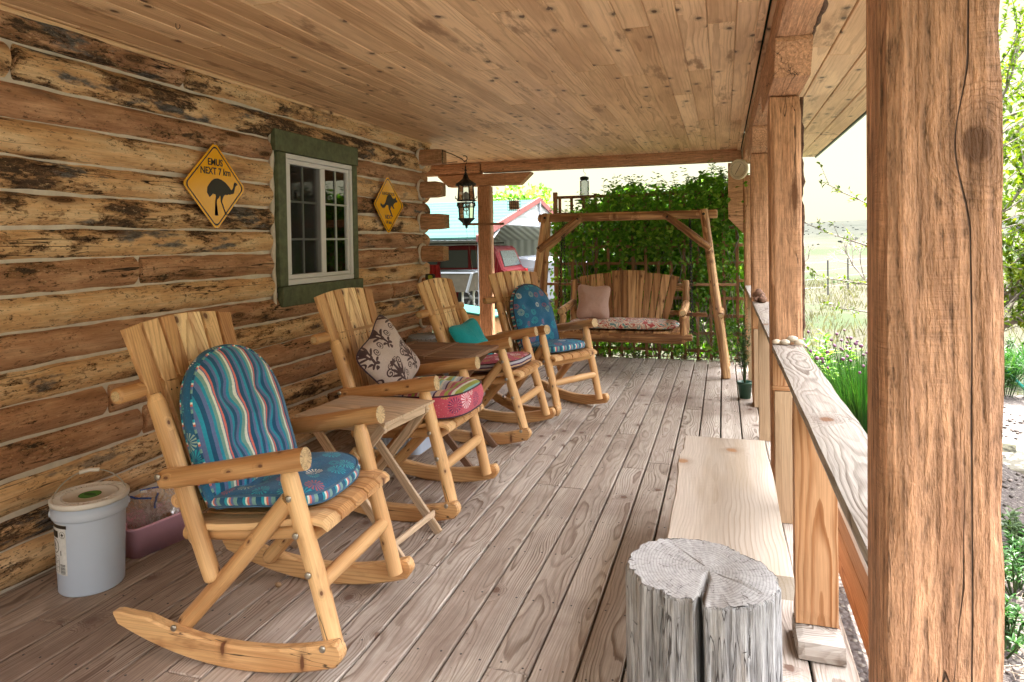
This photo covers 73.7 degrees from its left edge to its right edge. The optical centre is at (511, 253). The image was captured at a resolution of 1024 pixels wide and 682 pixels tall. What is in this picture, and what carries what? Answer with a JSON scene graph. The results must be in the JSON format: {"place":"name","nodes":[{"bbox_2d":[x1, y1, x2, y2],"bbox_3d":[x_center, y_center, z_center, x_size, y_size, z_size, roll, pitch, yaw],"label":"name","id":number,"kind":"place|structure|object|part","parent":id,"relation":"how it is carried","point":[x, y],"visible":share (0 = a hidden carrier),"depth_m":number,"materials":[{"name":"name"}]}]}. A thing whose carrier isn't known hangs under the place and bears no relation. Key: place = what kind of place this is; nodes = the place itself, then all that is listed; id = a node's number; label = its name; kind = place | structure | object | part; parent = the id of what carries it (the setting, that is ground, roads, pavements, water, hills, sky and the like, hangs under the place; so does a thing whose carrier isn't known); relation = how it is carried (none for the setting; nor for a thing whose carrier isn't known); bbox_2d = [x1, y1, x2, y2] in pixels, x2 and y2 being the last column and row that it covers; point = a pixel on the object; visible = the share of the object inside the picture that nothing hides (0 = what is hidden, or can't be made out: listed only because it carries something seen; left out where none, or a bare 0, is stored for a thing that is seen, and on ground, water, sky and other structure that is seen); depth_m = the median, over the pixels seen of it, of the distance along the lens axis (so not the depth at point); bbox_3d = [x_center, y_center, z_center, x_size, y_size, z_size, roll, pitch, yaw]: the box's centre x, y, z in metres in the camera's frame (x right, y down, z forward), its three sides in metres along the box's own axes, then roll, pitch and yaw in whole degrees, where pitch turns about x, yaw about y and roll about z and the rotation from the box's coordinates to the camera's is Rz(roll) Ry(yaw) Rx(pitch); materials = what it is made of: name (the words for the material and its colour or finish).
{"place":"outdoors","nodes":[
{"label":"outdoors","id":0,"kind":"place"},
{"bbox_2d":[426,0,1023,222],"label":"sky","id":1,"kind":"structure","parent":0,"point":[844,162],"materials":[{"name":"white"}]},
{"bbox_2d":[432,216,1023,681],"bbox_3d":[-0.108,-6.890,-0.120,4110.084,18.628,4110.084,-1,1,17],"label":"ground","id":2,"kind":"structure","parent":0,"point":[828,242],"depth_m":23.78,"materials":[{"name":"green plant"}]},
{"bbox_2d":[440,270,477,305],"bbox_3d":[-1.350,0.975,14.543,1.531,1.212,1.093,-1,1,17],"label":"table","id":3,"kind":"object","parent":2,"relation":"on","point":[463,281],"visible":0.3,"depth_m":13.98,"materials":[{"name":"beige metal"}]},
{"bbox_2d":[427,242,527,305],"bbox_3d":[-1.838,0.589,17.961,4.400,1.722,1.816,-1,1,17],"label":"red car","id":4,"kind":"object","parent":2,"relation":"on","point":[506,258],"visible":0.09,"depth_m":16.89,"materials":[{"name":"paint"}]},
{"bbox_3d":[-1.437,0.137,16.939,0.740,0.440,0.024,-1,1,17],"label":"window","id":5,"kind":"part","parent":4,"relation":"part of","materials":[{"name":"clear glass"}]},
{"bbox_3d":[-0.759,0.130,16.729,0.520,0.440,0.024,-1,1,17],"label":"window","id":6,"kind":"part","parent":4,"relation":"part of","materials":[{"name":"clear glass"}]},
{"bbox_3d":[-0.047,0.114,17.396,0.164,0.387,1.380,-1,1,17],"label":"window","id":7,"kind":"part","parent":4,"relation":"part of","materials":[{"name":"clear glass"}]},
{"bbox_2d":[464,304,507,333],"bbox_3d":[-0.555,1.196,10.856,1.047,0.708,0.620,0,1,31],"label":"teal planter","id":8,"kind":"object","parent":2,"relation":"on","point":[472,311],"visible":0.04,"depth_m":10.59,"materials":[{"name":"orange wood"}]},
{"bbox_2d":[425,197,553,305],"bbox_3d":[-3.902,0.081,19.791,9.845,3.086,9.828,-1,1,17],"label":"carport","id":9,"kind":"object","parent":2,"relation":"on","point":[519,231],"visible":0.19,"depth_m":17.74,"materials":[{"name":"white paint"}]},
{"bbox_2d":[493,182,552,209],"bbox_3d":[0.196,-0.939,30.817,3.510,4.614,3.262,-1,1,17],"label":"round tree","id":10,"kind":"object","parent":2,"relation":"on","point":[504,196],"visible":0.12,"depth_m":30.21,"materials":[{"name":"green plant"}]},
{"bbox_2d":[519,255,562,304],"bbox_3d":[1.133,0.715,19.034,1.760,1.310,2.240,-1,1,17],"label":"white trailer","id":11,"kind":"object","parent":2,"relation":"on","point":[528,262],"visible":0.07,"depth_m":18.05,"materials":[{"name":"paint"}]},
{"bbox_2d":[689,364,737,390],"bbox_3d":[-0.911,1.539,3.771,5.200,0.290,9.800,-1,1,17],"label":"deck skirt","id":12,"kind":"object","parent":2,"relation":"on","point":[721,378],"depth_m":7.79,"materials":[{"name":"wood"}]},
{"bbox_2d":[0,353,860,681],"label":"deck","id":13,"kind":"structure","parent":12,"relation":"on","point":[518,571],"depth_m":2.82,"materials":[{"name":"wood"}]},
{"bbox_2d":[48,467,129,597],"bbox_3d":[-1.757,1.143,2.849,0.289,0.470,0.289,-1,1,17],"label":"plastic bucket","id":14,"kind":"object","parent":13,"relation":"on","point":[89,522],"visible":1,"depth_m":2.76,"materials":[{"name":"plastic"}]},
{"bbox_2d":[126,500,184,558],"bbox_3d":[-1.697,1.300,3.218,0.215,0.142,0.325,0,1,29],"label":"plastic tub","id":15,"kind":"object","parent":13,"relation":"on","point":[145,540],"visible":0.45,"depth_m":3.16,"materials":[{"name":"pink plastic"}]},
{"bbox_2d":[126,496,152,528],"bbox_3d":[-1.721,1.228,3.142,0.200,0.254,0.059,-1,15,15],"label":"zip bag","id":16,"kind":"object","parent":15,"relation":"in","point":[130,526],"visible":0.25,"depth_m":3.12,"materials":[{"name":"plastic"}]},
{"bbox_2d":[145,492,158,524],"bbox_3d":[-1.700,1.258,3.222,0.063,0.195,0.200,16,-7,-25],"label":"zip bag","id":17,"kind":"object","parent":15,"relation":"in","point":[151,516],"visible":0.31,"depth_m":3.22,"materials":[{"name":"plastic"}]},
{"bbox_2d":[140,486,179,520],"bbox_3d":[-1.688,1.244,3.316,0.201,0.229,0.062,-2,-23,-33],"label":"zip bag","id":18,"kind":"object","parent":15,"relation":"in","point":[165,515],"visible":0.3,"depth_m":3.32,"materials":[{"name":"plastic"}]},
{"bbox_2d":[0,10,449,593],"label":"log house","id":19,"kind":"structure","parent":13,"relation":"on","point":[108,230],"depth_m":3.42,"materials":[{"name":"brown wood"}]},
{"bbox_2d":[183,143,243,228],"bbox_3d":[-1.688,-0.384,3.890,0.006,0.487,0.482,-1,1,17],"label":"road sign plaque","id":20,"kind":"object","parent":19,"relation":"attached to","point":[213,185],"visible":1,"depth_m":3.88,"materials":[{"name":"yellow paint"}]},
{"bbox_2d":[270,128,362,306],"bbox_3d":[-1.509,-0.237,4.981,0.318,1.164,1.090,-1,1,17],"label":"window","id":21,"kind":"structure","parent":19,"relation":"in","point":[316,214],"depth_m":4.84,"materials":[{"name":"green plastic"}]},
{"bbox_2d":[374,177,402,232],"bbox_3d":[-1.064,-0.418,5.887,0.014,0.487,0.483,-1,1,20],"label":"road sign plaque","id":22,"kind":"object","parent":19,"relation":"attached to","point":[388,204],"visible":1,"depth_m":5.89,"materials":[{"name":"yellow paint"}]},
{"bbox_2d":[425,274,434,279],"bbox_3d":[-0.779,0.224,6.493,0.090,0.060,0.045,-1,1,17],"label":"tape measure","id":23,"kind":"object","parent":19,"relation":"on","point":[429,276],"visible":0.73,"depth_m":6.47,"materials":[{"name":"plastic"}]},
{"bbox_2d":[0,0,865,163],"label":"porch roof","id":24,"kind":"structure","parent":19,"relation":"on","point":[476,81],"depth_m":3.76,"materials":[{"name":"brown wood"}]},
{"bbox_2d":[507,198,520,210],"bbox_3d":[0.026,-0.849,8.977,0.178,0.577,0.070,-1,1,3],"label":"suet feeder","id":25,"kind":"object","parent":24,"relation":"hanging from","point":[515,204],"visible":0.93,"depth_m":8.95,"materials":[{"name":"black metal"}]},
{"bbox_2d":[574,170,593,204],"bbox_3d":[0.934,-0.891,8.800,0.270,0.525,0.270,-1,1,17],"label":"bird feeder","id":26,"kind":"object","parent":24,"relation":"hanging from","point":[582,178],"visible":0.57,"depth_m":8.80,"materials":[{"name":"grey metal"}]},
{"bbox_2d":[429,265,440,277],"bbox_3d":[-0.751,0.233,6.529,0.180,0.249,0.036,-1,1,17],"label":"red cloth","id":27,"kind":"object","parent":19,"relation":"hanging from","point":[435,270],"visible":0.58,"depth_m":6.52,"materials":[{"name":"red fabric"}]},
{"bbox_2d":[442,150,467,163],"bbox_3d":[-0.542,-0.918,6.475,0.240,0.133,0.023,-1,1,-4],"label":"iron bracket","id":28,"kind":"object","parent":19,"relation":"attached to","point":[454,155],"visible":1,"depth_m":6.46,"materials":[{"name":"black metal"}]},
{"bbox_2d":[455,160,476,228],"bbox_3d":[-0.440,-0.564,6.531,0.212,0.654,0.212,0,1,40],"label":"hanging lantern","id":29,"kind":"object","parent":28,"relation":"hanging from","point":[465,198],"visible":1,"depth_m":6.49,"materials":[{"name":"black metal"}]},
{"bbox_2d":[110,311,414,672],"bbox_3d":[-0.895,0.798,2.557,0.870,1.144,0.744,-1,1,14],"label":"rocking chair","id":30,"kind":"object","parent":13,"relation":"on","point":[165,351],"visible":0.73,"depth_m":2.33,"materials":[{"name":"brown wood"}]},
{"bbox_2d":[206,451,359,507],"bbox_3d":[-0.842,0.843,2.545,0.475,0.096,0.491,-7,0,14],"label":"seat cushion","id":31,"kind":"object","parent":30,"relation":"on","point":[326,476],"visible":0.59,"depth_m":2.40,"materials":[{"name":"blue fabric"}]},
{"bbox_2d":[180,344,296,508],"bbox_3d":[-1.019,0.620,2.586,0.133,0.576,0.482,-19,-5,20],"label":"back cushion","id":32,"kind":"object","parent":31,"relation":"on","point":[232,404],"visible":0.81,"depth_m":2.50,"materials":[{"name":"blue fabric"}]},
{"bbox_2d":[290,395,442,556],"bbox_3d":[-0.681,1.044,3.238,0.600,0.644,0.451,-1,1,21],"label":"folding table","id":33,"kind":"object","parent":13,"relation":"on","point":[399,411],"visible":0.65,"depth_m":3.27,"materials":[{"name":"brown wood"}]},
{"bbox_2d":[374,437,430,454],"bbox_3d":[-0.760,1.128,4.678,0.470,0.405,0.340,-1,1,17],"label":"storage tote","id":34,"kind":"object","parent":13,"relation":"on","point":[423,446],"visible":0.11,"depth_m":4.55,"materials":[{"name":"white plastic"}]},
{"bbox_2d":[310,288,499,521],"bbox_3d":[-0.578,0.771,3.752,0.870,1.144,0.744,0,1,18],"label":"rocking chair","id":35,"kind":"object","parent":13,"relation":"on","point":[348,316],"visible":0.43,"depth_m":3.67,"materials":[{"name":"brown wood"}]},
{"bbox_2d":[392,376,483,419],"bbox_3d":[-0.440,0.769,3.708,0.524,0.165,0.503,-3,0,18],"label":"seat cushion","id":36,"kind":"object","parent":35,"relation":"on","point":[455,396],"visible":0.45,"depth_m":3.51,"materials":[{"name":"pink fabric"}]},
{"bbox_2d":[356,315,419,383],"bbox_3d":[-0.656,0.588,3.770,0.102,0.415,0.415,-23,24,23],"label":"throw pillow","id":37,"kind":"object","parent":36,"relation":"on","point":[386,353],"visible":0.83,"depth_m":3.70,"materials":[{"name":"fabric"}]},
{"bbox_2d":[406,332,448,376],"bbox_3d":[-0.673,1.022,6.251,0.584,0.560,0.584,-1,1,17],"label":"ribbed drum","id":38,"kind":"object","parent":13,"relation":"on","point":[425,337],"visible":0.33,"depth_m":6.10,"materials":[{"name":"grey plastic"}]},
{"bbox_2d":[405,341,498,466],"bbox_3d":[-0.474,0.985,4.513,0.668,0.712,0.590,-1,1,17],"label":"slatted table","id":39,"kind":"object","parent":13,"relation":"on","point":[428,352],"visible":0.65,"depth_m":4.45,"materials":[{"name":"brown wood"}]},
{"bbox_2d":[415,278,555,444],"bbox_3d":[-0.198,0.745,5.020,0.870,1.144,0.744,-2,1,20],"label":"rocking chair","id":40,"kind":"object","parent":13,"relation":"on","point":[444,310],"visible":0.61,"depth_m":4.98,"materials":[{"name":"brown wood"}]},
{"bbox_2d":[474,351,531,371],"bbox_3d":[-0.112,0.782,4.990,0.469,0.090,0.485,-8,-1,20],"label":"seat cushion","id":41,"kind":"object","parent":40,"relation":"on","point":[515,358],"visible":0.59,"depth_m":4.82,"materials":[{"name":"pink fabric"}]},
{"bbox_2d":[449,318,493,354],"bbox_3d":[-0.285,0.645,5.076,0.080,0.331,0.331,-38,-11,33],"label":"throw pillow","id":42,"kind":"object","parent":41,"relation":"on","point":[469,330],"visible":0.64,"depth_m":5.04,"materials":[{"name":"teal fabric"}]},
{"bbox_2d":[438,172,533,335],"bbox_3d":[-0.320,0.133,8.561,1.220,2.247,0.155,-1,1,17],"label":"timber post","id":43,"kind":"object","parent":13,"relation":"on","point":[484,183],"visible":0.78,"depth_m":8.49,"materials":[{"name":"brown wood"}]},
{"bbox_2d":[462,223,503,294],"bbox_3d":[-0.351,0.063,8.456,0.540,0.890,0.037,-1,1,17],"label":"wind chime","id":44,"kind":"object","parent":43,"relation":"hanging from","point":[474,233],"visible":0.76,"depth_m":8.43,"materials":[{"name":"brown metal"}]},
{"bbox_2d":[425,149,741,176],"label":"timber beam","id":45,"kind":"structure","parent":43,"relation":"on","point":[657,159],"depth_m":8.08,"materials":[{"name":"brown wood"}]},
{"bbox_2d":[483,270,608,415],"bbox_3d":[0.277,0.724,5.747,0.744,1.144,0.870,-2,1,-43],"label":"rocking chair","id":46,"kind":"object","parent":13,"relation":"on","point":[510,282],"visible":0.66,"depth_m":5.71,"materials":[{"name":"brown wood"}]},
{"bbox_2d":[519,339,584,352],"bbox_3d":[0.332,0.764,5.689,0.485,0.089,0.480,-2,-4,-43],"label":"seat cushion","id":47,"kind":"object","parent":46,"relation":"on","point":[558,345],"visible":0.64,"depth_m":5.52,"materials":[{"name":"blue fabric"}]},
{"bbox_2d":[509,284,558,347],"bbox_3d":[0.193,0.534,5.831,0.480,0.584,0.126,-2,-16,-43],"label":"back cushion","id":48,"kind":"object","parent":47,"relation":"on","point":[530,305],"visible":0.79,"depth_m":5.78,"materials":[{"name":"blue fabric"}]},
{"bbox_2d":[534,209,730,378],"bbox_3d":[1.213,0.400,7.413,2.200,1.716,0.752,-1,1,17],"label":"swing stand","id":49,"kind":"object","parent":13,"relation":"on","point":[547,242],"visible":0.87,"depth_m":7.22,"materials":[{"name":"brown wood"}]},
{"bbox_2d":[557,220,706,343],"bbox_3d":[1.265,0.279,7.282,1.553,1.300,0.713,-1,1,17],"label":"porch swing","id":50,"kind":"object","parent":49,"relation":"hanging from","point":[622,285],"visible":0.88,"depth_m":7.42,"materials":[{"name":"brown wood"}]},
{"bbox_2d":[570,317,679,328],"bbox_3d":[1.182,0.732,7.231,1.152,0.087,0.482,-1,1,17],"label":"swing pad","id":51,"kind":"object","parent":50,"relation":"on","point":[630,323],"visible":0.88,"depth_m":7.02,"materials":[{"name":"fabric"}]},
{"bbox_2d":[576,285,610,318],"bbox_3d":[0.877,0.523,7.360,0.353,0.374,0.094,2,-11,11],"label":"throw pillow","id":52,"kind":"object","parent":51,"relation":"on","point":[593,302],"visible":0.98,"depth_m":7.33,"materials":[{"name":"pink fabric"}]},
{"bbox_2d":[553,190,743,360],"bbox_3d":[1.590,0.257,8.151,2.225,2.048,0.050,-1,1,17],"label":"wooden trellis","id":53,"kind":"object","parent":13,"relation":"on","point":[557,205],"visible":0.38,"depth_m":8.12,"materials":[{"name":"brown wood"}]},
{"bbox_2d":[548,159,749,359],"bbox_3d":[1.695,0.118,8.357,2.650,2.435,1.214,-1,1,17],"label":"climbing vine","id":54,"kind":"object","parent":53,"relation":"attached to","point":[715,184],"visible":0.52,"depth_m":8.04,"materials":[{"name":"green plant"}]},
{"bbox_2d":[594,351,740,363],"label":"leaf litter","id":55,"kind":"object","parent":13,"relation":"on","point":[671,356],"visible":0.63,"depth_m":7.97,"materials":[{"name":"brown plant"}]},
{"bbox_2d":[497,282,868,666],"bbox_3d":[0.259,0.865,4.844,3.134,0.894,6.866,-1,1,17],"label":"porch railing","id":56,"kind":"object","parent":13,"relation":"on","point":[821,439],"visible":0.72,"depth_m":2.32,"materials":[{"name":"brown wood"}]},
{"bbox_2d":[752,288,766,302],"bbox_3d":[2.001,0.340,5.519,0.110,0.119,0.115,-1,1,17],"label":"root knot","id":57,"kind":"object","parent":56,"relation":"on","point":[758,294],"visible":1,"depth_m":5.49,"materials":[{"name":"brown wood"}]},
{"bbox_2d":[772,339,779,343],"bbox_3d":[1.295,0.432,3.342,0.044,0.025,0.034,-1,1,17],"label":"pebble","id":58,"kind":"object","parent":56,"relation":"on","point":[775,341],"visible":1,"depth_m":3.33,"materials":[{"name":"stone"}]},
{"bbox_2d":[780,339,789,344],"bbox_3d":[1.327,0.430,3.319,0.048,0.027,0.034,-1,1,17],"label":"pebble","id":59,"kind":"object","parent":56,"relation":"on","point":[785,342],"visible":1,"depth_m":3.31,"materials":[{"name":"stone"}]},
{"bbox_2d":[787,336,797,341],"bbox_3d":[1.366,0.415,3.326,0.055,0.031,0.048,-1,1,17],"label":"pebble","id":60,"kind":"object","parent":56,"relation":"on","point":[791,338],"visible":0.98,"depth_m":3.31,"materials":[{"name":"stone"}]},
{"bbox_2d":[793,339,803,344],"bbox_3d":[1.385,0.429,3.296,0.051,0.029,0.037,-1,1,17],"label":"pebble","id":61,"kind":"object","parent":56,"relation":"on","point":[798,342],"visible":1,"depth_m":3.28,"materials":[{"name":"stone"}]},
{"bbox_2d":[623,538,782,681],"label":"driftwood stump","id":62,"kind":"object","parent":13,"relation":"on","point":[697,610],"visible":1,"depth_m":1.73,"materials":[{"name":"grey wood"}]},
{"bbox_2d":[667,435,794,600],"bbox_3d":[0.809,1.124,2.598,0.381,0.465,1.368,-1,1,17],"label":"live edge bench","id":63,"kind":"object","parent":13,"relation":"on","point":[725,493],"visible":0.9,"depth_m":2.46,"materials":[{"name":"beige wood"}]},
{"bbox_2d":[728,163,750,352],"bbox_3d":[2.598,0.106,7.659,0.314,2.240,0.155,-1,1,17],"label":"timber post","id":64,"kind":"object","parent":13,"relation":"on","point":[738,195],"visible":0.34,"depth_m":7.59,"materials":[{"name":"brown wood"}]},
{"bbox_2d":[729,159,748,179],"bbox_3d":[2.476,-0.919,7.470,0.177,0.224,0.204,-1,1,5],"label":"dial thermometer","id":65,"kind":"object","parent":64,"relation":"attached to","point":[738,169],"visible":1,"depth_m":7.44,"materials":[{"name":"metal"}]},
{"bbox_2d":[729,308,751,398],"bbox_3d":[2.017,0.867,5.963,0.206,0.795,0.235,-1,1,-19],"label":"potted herb","id":66,"kind":"object","parent":13,"relation":"on","point":[744,387],"visible":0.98,"depth_m":5.94,"materials":[{"name":"green plant"}]},
{"bbox_2d":[747,125,768,404],"bbox_3d":[2.084,0.145,5.703,0.170,2.247,1.120,-1,1,17],"label":"timber post","id":67,"kind":"object","parent":13,"relation":"on","point":[757,158],"visible":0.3,"depth_m":5.63,"materials":[{"name":"brown wood"}]},
{"bbox_2d":[761,34,812,480],"bbox_3d":[1.382,0.196,3.425,0.174,2.247,1.120,-1,1,17],"label":"timber post","id":68,"kind":"object","parent":13,"relation":"on","point":[788,73],"visible":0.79,"depth_m":3.35,"materials":[{"name":"brown wood"}]},
{"bbox_2d":[742,0,828,163],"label":"timber beam","id":69,"kind":"structure","parent":68,"relation":"on","point":[796,17],"depth_m":2.77,"materials":[{"name":"brown wood"}]},
{"bbox_2d":[865,0,1003,681],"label":"timber post","id":70,"kind":"object","parent":13,"relation":"on","point":[934,201],"visible":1,"depth_m":0.97,"materials":[{"name":"brown wood"}]},
{"bbox_2d":[495,276,1023,394],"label":"dry grass","id":71,"kind":"structure","parent":2,"relation":"on","point":[847,293],"depth_m":14.91,"materials":[{"name":"beige plant"}]},
{"bbox_2d":[804,243,816,268],"bbox_3d":[10.357,0.309,24.846,1.417,1.778,2.422,-1,1,17],"label":"bare shrub","id":72,"kind":"object","parent":2,"relation":"on","point":[812,249],"visible":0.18,"depth_m":24.67,"materials":[{"name":"grey plant"}]},
{"bbox_2d":[805,258,867,294],"bbox_3d":[11.891,0.656,22.579,12.168,1.270,0.588,-2,1,-36],"label":"wire fence","id":73,"kind":"object","parent":2,"relation":"on","point":[848,259],"visible":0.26,"depth_m":20.80,"materials":[{"name":"metal"}]},
{"bbox_2d":[825,237,867,279],"bbox_3d":[13.526,0.188,26.152,2.675,1.772,2.152,-1,1,17],"label":"bare shrub","id":74,"kind":"object","parent":2,"relation":"on","point":[851,261],"visible":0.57,"depth_m":26.26,"materials":[{"name":"grey plant"}]},
{"bbox_2d":[804,221,1023,254],"bbox_3d":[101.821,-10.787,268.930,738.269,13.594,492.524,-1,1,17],"label":"brush","id":75,"kind":"object","parent":2,"relation":"on","point":[840,241],"visible":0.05,"depth_m":247.11,"materials":[{"name":"green plant"}]},
{"bbox_2d":[805,0,1023,331],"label":"garden tree","id":76,"kind":"object","parent":2,"relation":"on","point":[1012,269],"visible":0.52,"depth_m":4.96,"materials":[{"name":"green plant"}]},
{"bbox_2d":[1003,334,1023,380],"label":"garden plant","id":77,"kind":"object","parent":2,"relation":"on","point":[1008,343],"visible":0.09,"depth_m":8.02,"materials":[{"name":"green plant"}]},
{"bbox_2d":[838,394,1023,681],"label":"gravel path","id":78,"kind":"structure","parent":0,"point":[1014,405],"depth_m":3.56,"materials":[{"name":"grey gravel"}]},
{"bbox_2d":[803,329,862,389],"bbox_3d":[2.728,1.016,5.849,0.458,0.782,0.450,-1,1,-15],"label":"leafy shrub","id":79,"kind":"object","parent":78,"relation":"on","point":[824,349],"visible":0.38,"depth_m":5.81,"materials":[{"name":"green plant"}]},
{"bbox_2d":[803,329,867,386],"bbox_3d":[2.943,1.041,6.174,0.754,0.652,0.742,-1,1,17],"label":"chive plant","id":80,"kind":"object","parent":78,"relation":"on","point":[840,348],"visible":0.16,"depth_m":6.22,"materials":[{"name":"purple plant"}]},
{"bbox_2d":[805,338,868,434],"bbox_3d":[2.696,1.012,5.202,0.935,0.753,0.980,-1,1,17],"label":"chive plant","id":81,"kind":"object","parent":78,"relation":"on","point":[853,394],"visible":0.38,"depth_m":5.11,"materials":[{"name":"green plant"}]},
{"bbox_2d":[838,503,869,661],"bbox_3d":[1.255,1.358,2.050,0.160,0.374,2.940,-1,1,17],"label":"raised planter","id":82,"kind":"object","parent":78,"relation":"on","point":[853,570],"visible":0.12,"depth_m":2.83,"materials":[{"name":"orange wood"}]},
{"bbox_2d":[845,337,867,379],"bbox_3d":[3.155,1.045,5.582,0.870,0.698,0.886,-1,1,17],"label":"chive plant","id":83,"kind":"object","parent":78,"relation":"on","point":[846,342],"visible":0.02,"depth_m":5.88,"materials":[{"name":"purple plant"}]},
{"bbox_2d":[999,505,1023,555],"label":"garden plant","id":84,"kind":"object","parent":78,"relation":"on","point":[1014,525],"visible":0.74,"depth_m":3.69,"materials":[{"name":"green plant"}]},
{"bbox_2d":[1001,452,1023,473],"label":"flagstone","id":85,"kind":"object","parent":78,"relation":"on","point":[1013,461],"visible":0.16,"depth_m":5.02,"materials":[{"name":"beige stone"}]},
{"bbox_2d":[1001,439,1023,452],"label":"flagstone","id":86,"kind":"object","parent":78,"relation":"on","point":[1019,444],"visible":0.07,"depth_m":5.58,"materials":[{"name":"beige stone"}]},
{"bbox_2d":[1001,529,1023,596],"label":"garden plant","id":87,"kind":"object","parent":78,"relation":"on","point":[1017,570],"visible":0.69,"depth_m":3.28,"materials":[{"name":"green plant"}]},
{"bbox_2d":[1002,339,1023,397],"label":"garden plant","id":88,"kind":"object","parent":78,"relation":"on","point":[1009,365],"visible":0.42,"depth_m":7.23,"materials":[{"name":"green plant"}]},
{"bbox_2d":[1004,593,1023,658],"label":"garden plant","id":89,"kind":"object","parent":78,"relation":"on","point":[1011,631],"visible":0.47,"depth_m":2.84,"materials":[{"name":"green plant"}]},
{"bbox_2d":[1006,369,1023,395],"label":"watering can","id":90,"kind":"object","parent":78,"relation":"on","point":[1022,385],"visible":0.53,"depth_m":7.23,"materials":[{"name":"teal plastic"}]},
{"bbox_2d":[999,406,1023,673],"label":"gravel","id":91,"kind":"structure","parent":0,"point":[1011,496],"depth_m":4.61,"materials":[{"name":"grey gravel"}]},
{"bbox_2d":[1001,537,1023,680],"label":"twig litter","id":92,"kind":"object","parent":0,"point":[1011,671],"visible":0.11,"depth_m":2.71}
]}

